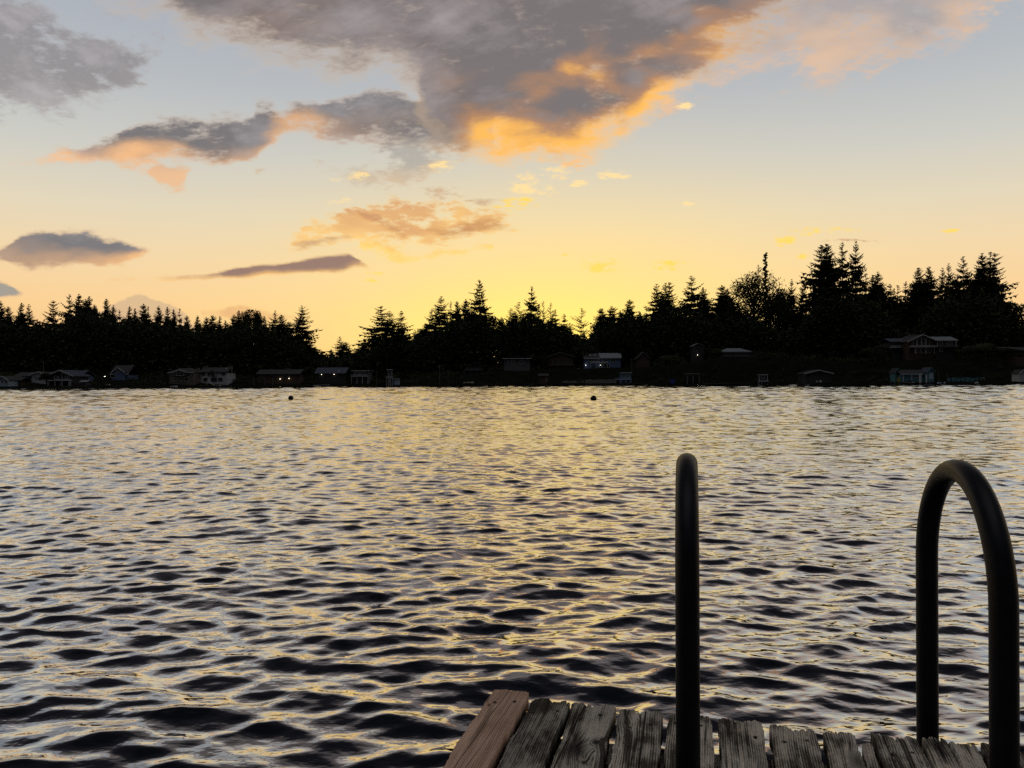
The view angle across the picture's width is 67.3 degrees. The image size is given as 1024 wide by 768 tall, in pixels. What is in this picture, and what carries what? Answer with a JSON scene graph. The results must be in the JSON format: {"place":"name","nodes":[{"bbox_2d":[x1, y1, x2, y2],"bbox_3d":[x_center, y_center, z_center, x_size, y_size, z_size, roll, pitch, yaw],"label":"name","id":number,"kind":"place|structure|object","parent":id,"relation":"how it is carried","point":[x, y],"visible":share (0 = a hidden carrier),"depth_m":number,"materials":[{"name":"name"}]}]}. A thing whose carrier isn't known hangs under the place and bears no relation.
{"place":"outdoors","nodes":[
{"label":"outdoors","id":0,"kind":"place"},
{"bbox_2d":[47,370,91,385],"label":"shore house","id":1,"kind":"structure","parent":0,"point":[67,377],"depth_m":261.72,"materials":[{"name":"grey wood"}]},
{"bbox_2d":[0,384,1023,767],"bbox_3d":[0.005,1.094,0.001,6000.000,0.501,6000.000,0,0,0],"label":"lake water","id":2,"kind":"structure","parent":0,"point":[376,576],"depth_m":4.72,"materials":[{"name":"grey liquid"}]},
{"bbox_2d":[443,689,1023,767],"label":"wooden dock","id":3,"kind":"object","parent":2,"relation":"in","point":[507,729],"visible":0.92,"depth_m":1.55,"materials":[{"name":"brown wood"}]},
{"bbox_2d":[675,453,1019,767],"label":"dock ladder","id":4,"kind":"object","parent":3,"relation":"attached to","point":[970,479],"visible":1,"depth_m":1.34,"materials":[{"name":"metal"}]},
{"bbox_2d":[0,356,1023,388],"bbox_3d":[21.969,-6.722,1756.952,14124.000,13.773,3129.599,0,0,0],"label":"ground","id":5,"kind":"structure","parent":0,"point":[740,371],"depth_m":311.13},
{"bbox_2d":[0,376,21,385],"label":"shore house","id":6,"kind":"structure","parent":5,"relation":"on","point":[8,380],"depth_m":248.69,"materials":[{"name":"blue"}]},
{"bbox_2d":[0,307,21,362],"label":"fir tree","id":7,"kind":"object","parent":5,"relation":"on","point":[8,316],"visible":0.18,"depth_m":296.49,"materials":[{"name":"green plant"}]},
{"bbox_2d":[12,303,34,342],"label":"fir tree","id":8,"kind":"object","parent":5,"relation":"on","point":[21,316],"visible":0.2,"depth_m":306.23,"materials":[{"name":"green plant"}]},
{"bbox_2d":[18,377,31,385],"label":"shore shed","id":9,"kind":"structure","parent":5,"relation":"on","point":[23,381],"depth_m":254.55,"materials":[{"name":"brown wood"}]},
{"bbox_2d":[18,304,41,354],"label":"fir tree","id":10,"kind":"object","parent":5,"relation":"on","point":[29,321],"visible":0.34,"depth_m":301.89,"materials":[{"name":"green plant"}]},
{"bbox_2d":[29,371,52,383],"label":"shore house","id":11,"kind":"structure","parent":5,"relation":"on","point":[35,376],"depth_m":261.90,"materials":[{"name":"white paint"}]},
{"bbox_2d":[32,301,63,350],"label":"fir tree","id":12,"kind":"object","parent":5,"relation":"on","point":[49,319],"visible":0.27,"depth_m":309.81,"materials":[{"name":"green plant"}]},
{"bbox_2d":[52,295,75,369],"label":"fir tree","id":13,"kind":"object","parent":5,"relation":"on","point":[66,313],"visible":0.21,"depth_m":314.47,"materials":[{"name":"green plant"}]},
{"bbox_2d":[62,294,104,369],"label":"fir tree","id":14,"kind":"object","parent":5,"relation":"on","point":[79,307],"visible":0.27,"depth_m":311.16,"materials":[{"name":"green plant"}]},
{"bbox_2d":[82,305,107,377],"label":"fir tree","id":15,"kind":"object","parent":5,"relation":"on","point":[94,306],"visible":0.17,"depth_m":310.39,"materials":[{"name":"green plant"}]},
{"bbox_2d":[102,299,110,321],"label":"fir tree","id":16,"kind":"object","parent":5,"relation":"on","point":[105,312],"visible":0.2,"depth_m":321.27,"materials":[{"name":"green plant"}]},
{"bbox_2d":[104,305,128,368],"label":"fir tree","id":17,"kind":"object","parent":5,"relation":"on","point":[112,314],"visible":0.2,"depth_m":317.64,"materials":[{"name":"green plant"}]},
{"bbox_2d":[104,365,139,379],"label":"cottage","id":18,"kind":"structure","parent":5,"relation":"on","point":[120,372],"depth_m":282.31,"materials":[{"name":"blue wood"}]},
{"bbox_2d":[119,306,135,350],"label":"fir tree","id":19,"kind":"object","parent":5,"relation":"on","point":[128,316],"visible":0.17,"depth_m":323.20,"materials":[{"name":"green plant"}]},
{"bbox_2d":[130,304,153,366],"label":"fir tree","id":20,"kind":"object","parent":5,"relation":"on","point":[144,319],"visible":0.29,"depth_m":323.53,"materials":[{"name":"green plant"}]},
{"bbox_2d":[152,306,167,346],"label":"fir tree","id":21,"kind":"object","parent":5,"relation":"on","point":[158,318],"visible":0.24,"depth_m":328.19,"materials":[{"name":"green plant"}]},
{"bbox_2d":[165,309,182,364],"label":"fir tree","id":22,"kind":"object","parent":5,"relation":"on","point":[174,323],"visible":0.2,"depth_m":328.83,"materials":[{"name":"green plant"}]},
{"bbox_2d":[167,368,200,384],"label":"shore house","id":23,"kind":"structure","parent":5,"relation":"on","point":[186,376],"depth_m":283.62,"materials":[{"name":"beige wood"}]},
{"bbox_2d":[201,315,223,358],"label":"cedar tree","id":24,"kind":"object","parent":5,"relation":"on","point":[211,322],"visible":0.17,"depth_m":335.38,"materials":[{"name":"green plant"}]},
{"bbox_2d":[200,366,236,384],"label":"shore house","id":25,"kind":"structure","parent":5,"relation":"on","point":[220,375],"depth_m":290.21,"materials":[{"name":"white paint"}]},
{"bbox_2d":[226,311,249,362],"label":"fir tree","id":26,"kind":"object","parent":5,"relation":"on","point":[238,321],"visible":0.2,"depth_m":340.03,"materials":[{"name":"green plant"}]},
{"bbox_2d":[238,308,263,344],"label":"leafy tree","id":27,"kind":"object","parent":5,"relation":"on","point":[256,319],"visible":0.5,"depth_m":344.56,"materials":[{"name":"green plant"}]},
{"bbox_2d":[256,368,306,383],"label":"shore house","id":28,"kind":"structure","parent":5,"relation":"on","point":[291,376],"depth_m":300.39,"materials":[{"name":"brown wood"}]},
{"bbox_2d":[270,315,294,367],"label":"fir tree","id":29,"kind":"object","parent":5,"relation":"on","point":[280,327],"visible":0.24,"depth_m":346.04,"materials":[{"name":"green plant"}]},
{"bbox_2d":[286,305,334,367],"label":"fir tree","id":30,"kind":"object","parent":5,"relation":"on","point":[306,335],"visible":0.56,"depth_m":347.10,"materials":[{"name":"green plant"}]},
{"bbox_2d":[314,367,351,383],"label":"shore house","id":31,"kind":"structure","parent":5,"relation":"on","point":[336,375],"depth_m":306.52,"materials":[{"name":"grey wood"}]},
{"bbox_2d":[327,336,347,359],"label":"fir tree","id":32,"kind":"object","parent":5,"relation":"on","point":[340,346],"visible":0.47,"depth_m":367.29,"materials":[{"name":"green plant"}]},
{"bbox_2d":[337,342,355,358],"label":"cedar tree","id":33,"kind":"object","parent":5,"relation":"on","point":[348,350],"visible":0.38,"depth_m":369.44,"materials":[{"name":"green plant"}]},
{"bbox_2d":[351,370,371,383],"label":"shore house","id":34,"kind":"structure","parent":5,"relation":"on","point":[362,377],"depth_m":309.13,"materials":[{"name":"grey wood"}]},
{"bbox_2d":[349,306,418,376],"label":"fir tree","id":35,"kind":"object","parent":5,"relation":"on","point":[374,338],"visible":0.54,"depth_m":355.39,"materials":[{"name":"green plant"}]},
{"bbox_2d":[367,311,406,347],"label":"fir tree","id":36,"kind":"object","parent":5,"relation":"on","point":[390,320],"visible":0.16,"depth_m":363.26,"materials":[{"name":"green plant"}]},
{"bbox_2d":[387,331,419,378],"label":"fir tree","id":37,"kind":"object","parent":5,"relation":"on","point":[400,338],"visible":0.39,"depth_m":352.63,"materials":[{"name":"green plant"}]},
{"bbox_2d":[392,311,414,342],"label":"fir tree","id":38,"kind":"object","parent":5,"relation":"on","point":[402,329],"visible":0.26,"depth_m":366.10,"materials":[{"name":"green plant"}]},
{"bbox_2d":[409,309,444,362],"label":"fir tree","id":39,"kind":"object","parent":5,"relation":"on","point":[429,327],"visible":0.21,"depth_m":365.06,"materials":[{"name":"green plant"}]},
{"bbox_2d":[415,296,463,373],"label":"fir tree","id":40,"kind":"object","parent":5,"relation":"on","point":[443,317],"visible":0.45,"depth_m":364.08,"materials":[{"name":"green plant"}]},
{"bbox_2d":[442,301,464,355],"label":"fir tree","id":41,"kind":"object","parent":5,"relation":"on","point":[456,314],"visible":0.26,"depth_m":370.59,"materials":[{"name":"green plant"}]},
{"bbox_2d":[452,310,493,366],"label":"cedar tree","id":42,"kind":"object","parent":5,"relation":"on","point":[471,316],"visible":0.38,"depth_m":363.59,"materials":[{"name":"green plant"}]},
{"bbox_2d":[464,365,482,373],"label":"house","id":43,"kind":"structure","parent":5,"relation":"on","point":[471,370],"depth_m":341.48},
{"bbox_2d":[462,280,497,368],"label":"fir tree","id":44,"kind":"object","parent":5,"relation":"on","point":[483,309],"visible":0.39,"depth_m":371.00,"materials":[{"name":"green plant"}]},
{"bbox_2d":[478,314,505,350],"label":"leafy tree","id":45,"kind":"object","parent":5,"relation":"on","point":[493,319],"visible":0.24,"depth_m":367.56,"materials":[{"name":"green plant"}]},
{"bbox_2d":[0,350,1004,385],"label":"shrubs","id":46,"kind":"object","parent":5,"relation":"on","point":[160,381],"visible":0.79,"depth_m":308.96,"materials":[{"name":"green plant"}]},
{"bbox_2d":[0,290,1023,379],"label":"woodland","id":47,"kind":"object","parent":5,"relation":"on","point":[162,358],"visible":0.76,"depth_m":330.07,"materials":[{"name":"plant"}]},
{"bbox_2d":[498,311,528,356],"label":"cedar tree","id":48,"kind":"object","parent":5,"relation":"on","point":[514,318],"visible":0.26,"depth_m":370.46,"materials":[{"name":"green plant"}]},
{"bbox_2d":[502,358,531,370],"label":"hill house","id":49,"kind":"structure","parent":5,"relation":"on","point":[517,365],"depth_m":346.17,"materials":[{"name":"grey"}]},
{"bbox_2d":[506,316,547,362],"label":"cedar tree","id":50,"kind":"object","parent":5,"relation":"on","point":[524,322],"visible":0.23,"depth_m":367.47,"materials":[{"name":"green plant"}]},
{"bbox_2d":[519,287,544,345],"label":"fir tree","id":51,"kind":"object","parent":5,"relation":"on","point":[531,307],"visible":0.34,"depth_m":378.09,"materials":[{"name":"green plant"}]},
{"bbox_2d":[530,320,570,368],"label":"cedar tree","id":52,"kind":"object","parent":5,"relation":"on","point":[546,323],"visible":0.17,"depth_m":370.00,"materials":[{"name":"green plant"}]},
{"bbox_2d":[546,352,574,368],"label":"hill house","id":53,"kind":"structure","parent":5,"relation":"on","point":[560,360],"depth_m":347.68,"materials":[{"name":"brown wood"}]},
{"bbox_2d":[572,308,589,338],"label":"fir tree","id":54,"kind":"object","parent":5,"relation":"on","point":[581,327],"visible":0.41,"depth_m":382.00,"materials":[{"name":"green plant"}]},
{"bbox_2d":[582,353,600,368],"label":"hill house","id":55,"kind":"structure","parent":5,"relation":"on","point":[587,359],"depth_m":348.77,"materials":[{"name":"blue wood"}]},
{"bbox_2d":[585,379,615,382],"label":"retaining wall","id":56,"kind":"structure","parent":5,"relation":"on","point":[601,381],"depth_m":326.56,"materials":[{"name":"concrete"}]},
{"bbox_2d":[589,308,616,351],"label":"cedar tree","id":57,"kind":"object","parent":5,"relation":"on","point":[599,318],"visible":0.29,"depth_m":377.86,"materials":[{"name":"green plant"}]},
{"bbox_2d":[590,353,621,367],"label":"hill house","id":58,"kind":"structure","parent":5,"relation":"on","point":[610,360],"depth_m":348.42,"materials":[{"name":"blue wood"}]},
{"bbox_2d":[593,306,627,352],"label":"cedar tree","id":59,"kind":"object","parent":5,"relation":"on","point":[611,312],"visible":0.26,"depth_m":380.44,"materials":[{"name":"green plant"}]},
{"bbox_2d":[615,372,631,382],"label":"boathouse","id":60,"kind":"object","parent":5,"relation":"on","point":[624,378],"visible":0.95,"depth_m":324.95,"materials":[{"name":"blue"}]},
{"bbox_2d":[618,300,643,329],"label":"fir tree","id":61,"kind":"object","parent":5,"relation":"on","point":[629,313],"visible":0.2,"depth_m":380.49,"materials":[{"name":"green plant"}]},
{"bbox_2d":[633,352,650,367],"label":"hill house","id":62,"kind":"structure","parent":5,"relation":"on","point":[641,359],"depth_m":346.42,"materials":[{"name":"brown wood"}]},
{"bbox_2d":[637,284,672,354],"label":"fir tree","id":63,"kind":"object","parent":5,"relation":"on","point":[655,301],"visible":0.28,"depth_m":374.00,"materials":[{"name":"green plant"}]},
{"bbox_2d":[649,282,686,356],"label":"fir tree","id":64,"kind":"object","parent":5,"relation":"on","point":[665,302],"visible":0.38,"depth_m":368.40,"materials":[{"name":"green plant"}]},
{"bbox_2d":[671,276,716,356],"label":"fir tree","id":65,"kind":"object","parent":5,"relation":"on","point":[692,297],"visible":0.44,"depth_m":367.51,"materials":[{"name":"green plant"}]},
{"bbox_2d":[689,343,704,361],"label":"house","id":66,"kind":"structure","parent":5,"relation":"on","point":[697,351],"depth_m":336.63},
{"bbox_2d":[695,287,713,317],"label":"fir tree","id":67,"kind":"object","parent":5,"relation":"on","point":[708,301],"visible":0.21,"depth_m":370.16,"materials":[{"name":"green plant"}]},
{"bbox_2d":[703,285,735,339],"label":"fir tree","id":68,"kind":"object","parent":5,"relation":"on","point":[722,298],"visible":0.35,"depth_m":365.43,"materials":[{"name":"green plant"}]},
{"bbox_2d":[717,348,753,357],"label":"hill house","id":69,"kind":"structure","parent":5,"relation":"on","point":[734,353],"depth_m":332.63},
{"bbox_2d":[716,302,764,347],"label":"cedar tree","id":70,"kind":"object","parent":5,"relation":"on","point":[736,312],"visible":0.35,"depth_m":358.21,"materials":[{"name":"green plant"}]},
{"bbox_2d":[720,269,788,330],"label":"cottonwood tree","id":71,"kind":"object","parent":5,"relation":"on","point":[751,298],"visible":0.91,"depth_m":356.42,"materials":[{"name":"green plant"}]},
{"bbox_2d":[762,252,769,324],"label":"fir tree","id":72,"kind":"object","parent":5,"relation":"on","point":[765,255],"visible":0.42,"depth_m":369.66,"materials":[{"name":"green plant"}]},
{"bbox_2d":[760,288,792,326],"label":"leafy tree","id":73,"kind":"object","parent":5,"relation":"on","point":[782,311],"visible":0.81,"depth_m":356.57,"materials":[{"name":"green plant"}]},
{"bbox_2d":[780,279,796,328],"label":"fir tree","id":74,"kind":"object","parent":5,"relation":"on","point":[791,299],"visible":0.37,"depth_m":360.58,"materials":[{"name":"green plant"}]},
{"bbox_2d":[794,282,810,315],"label":"fir tree","id":75,"kind":"object","parent":5,"relation":"on","point":[801,298],"visible":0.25,"depth_m":356.62,"materials":[{"name":"green plant"}]},
{"bbox_2d":[797,245,829,313],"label":"fir tree","id":76,"kind":"object","parent":5,"relation":"on","point":[816,260],"visible":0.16,"depth_m":350.31,"materials":[{"name":"green plant"}]},
{"bbox_2d":[797,370,833,383],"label":"boathouse","id":77,"kind":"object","parent":5,"relation":"on","point":[810,377],"visible":0.93,"depth_m":293.28,"materials":[{"name":"grey wood"}]},
{"bbox_2d":[793,244,867,359],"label":"fir tree","id":78,"kind":"object","parent":5,"relation":"on","point":[823,284],"visible":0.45,"depth_m":342.86,"materials":[{"name":"green plant"}]},
{"bbox_2d":[833,243,857,302],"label":"fir tree","id":79,"kind":"object","parent":5,"relation":"on","point":[840,281],"visible":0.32,"depth_m":344.81,"materials":[{"name":"green plant"}]},
{"bbox_2d":[839,241,885,358],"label":"fir tree","id":80,"kind":"object","parent":5,"relation":"on","point":[856,277],"visible":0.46,"depth_m":340.41,"materials":[{"name":"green plant"}]},
{"bbox_2d":[864,275,898,328],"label":"fir tree","id":81,"kind":"object","parent":5,"relation":"on","point":[873,290],"visible":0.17,"depth_m":339.30,"materials":[{"name":"green plant"}]},
{"bbox_2d":[868,272,903,334],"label":"fir tree","id":82,"kind":"object","parent":5,"relation":"on","point":[883,286],"visible":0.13,"depth_m":340.46,"materials":[{"name":"green plant"}]},
{"bbox_2d":[872,287,901,338],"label":"fir tree","id":83,"kind":"object","parent":5,"relation":"on","point":[881,294],"visible":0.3,"depth_m":336.10,"materials":[{"name":"green plant"}]},
{"bbox_2d":[878,338,902,360],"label":"hill house","id":84,"kind":"structure","parent":5,"relation":"on","point":[894,345],"depth_m":297.60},
{"bbox_2d":[889,368,899,381],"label":"boathouse","id":85,"kind":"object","parent":5,"relation":"on","point":[893,375],"visible":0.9,"depth_m":280.10,"materials":[{"name":"teal wood"}]},
{"bbox_2d":[896,281,908,331],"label":"fir tree","id":86,"kind":"object","parent":5,"relation":"on","point":[902,306],"visible":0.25,"depth_m":340.29,"materials":[{"name":"green plant"}]},
{"bbox_2d":[897,370,924,381],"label":"boathouse","id":87,"kind":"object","parent":5,"relation":"on","point":[907,375],"visible":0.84,"depth_m":276.50,"materials":[{"name":"teal"}]},
{"bbox_2d":[895,268,935,335],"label":"fir tree","id":88,"kind":"object","parent":5,"relation":"on","point":[915,292],"visible":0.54,"depth_m":331.72,"materials":[{"name":"green plant"}]},
{"bbox_2d":[899,334,937,359],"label":"hill house","id":89,"kind":"structure","parent":5,"relation":"on","point":[920,346],"depth_m":292.41,"materials":[{"name":"brown wood"}]},
{"bbox_2d":[908,267,944,334],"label":"fir tree","id":90,"kind":"object","parent":5,"relation":"on","point":[931,294],"visible":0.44,"depth_m":328.00,"materials":[{"name":"green plant"}]},
{"bbox_2d":[921,367,935,381],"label":"boathouse","id":91,"kind":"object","parent":5,"relation":"on","point":[929,372],"visible":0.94,"depth_m":274.17,"materials":[{"name":"teal wood"}]},
{"bbox_2d":[936,267,948,299],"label":"fir tree","id":92,"kind":"object","parent":5,"relation":"on","point":[942,283],"visible":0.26,"depth_m":331.31,"materials":[{"name":"green plant"}]},
{"bbox_2d":[931,337,957,358],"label":"hill house","id":93,"kind":"structure","parent":5,"relation":"on","point":[946,348],"depth_m":290.98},
{"bbox_2d":[936,263,956,297],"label":"fir tree","id":94,"kind":"object","parent":5,"relation":"on","point":[948,278],"visible":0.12,"depth_m":332.29,"materials":[{"name":"green plant"}]},
{"bbox_2d":[932,278,975,347],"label":"cedar tree","id":95,"kind":"object","parent":5,"relation":"on","point":[955,292],"visible":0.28,"depth_m":322.55,"materials":[{"name":"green plant"}]},
{"bbox_2d":[941,256,979,326],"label":"fir tree","id":96,"kind":"object","parent":5,"relation":"on","point":[966,278],"visible":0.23,"depth_m":326.17,"materials":[{"name":"green plant"}]},
{"bbox_2d":[948,377,984,381],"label":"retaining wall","id":97,"kind":"structure","parent":5,"relation":"on","point":[954,379],"depth_m":272.31,"materials":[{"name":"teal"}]},
{"bbox_2d":[954,343,997,359],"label":"leafy tree","id":98,"kind":"object","parent":5,"relation":"on","point":[982,347],"visible":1,"depth_m":284.75,"materials":[{"name":"green plant"}]},
{"bbox_2d":[941,287,1011,353],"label":"cedar tree","id":99,"kind":"object","parent":5,"relation":"on","point":[973,294],"visible":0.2,"depth_m":316.77,"materials":[{"name":"green plant"}]},
{"bbox_2d":[963,253,1013,342],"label":"fir tree","id":100,"kind":"object","parent":5,"relation":"on","point":[980,276],"visible":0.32,"depth_m":319.84,"materials":[{"name":"green plant"}]},
{"bbox_2d":[962,296,1022,347],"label":"cedar tree","id":101,"kind":"object","parent":5,"relation":"on","point":[999,299],"visible":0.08,"depth_m":312.31,"materials":[{"name":"green plant"}]},
{"bbox_2d":[973,253,1023,314],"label":"fir tree","id":102,"kind":"object","parent":5,"relation":"on","point":[994,278],"visible":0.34,"depth_m":320.43,"materials":[{"name":"green plant"}]},
{"bbox_2d":[983,301,1023,339],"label":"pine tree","id":103,"kind":"object","parent":5,"relation":"on","point":[1016,308],"visible":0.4,"depth_m":307.36,"materials":[{"name":"green plant"}]},
{"bbox_2d":[990,347,1023,365],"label":"hill house","id":104,"kind":"structure","parent":5,"relation":"on","point":[1015,361],"depth_m":283.22,"materials":[{"name":"brown wood"}]},
{"bbox_2d":[1011,369,1023,381],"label":"shore shed","id":105,"kind":"structure","parent":5,"relation":"on","point":[1018,375],"depth_m":262.86,"materials":[{"name":"white paint"}]},
{"bbox_2d":[0,0,1023,356],"label":"sky","id":106,"kind":"structure","parent":0,"point":[341,161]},
{"bbox_2d":[538,374,548,383],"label":"garden shed","id":107,"kind":"structure","parent":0,"point":[543,378],"depth_m":323.09,"materials":[{"name":"brown wood"}]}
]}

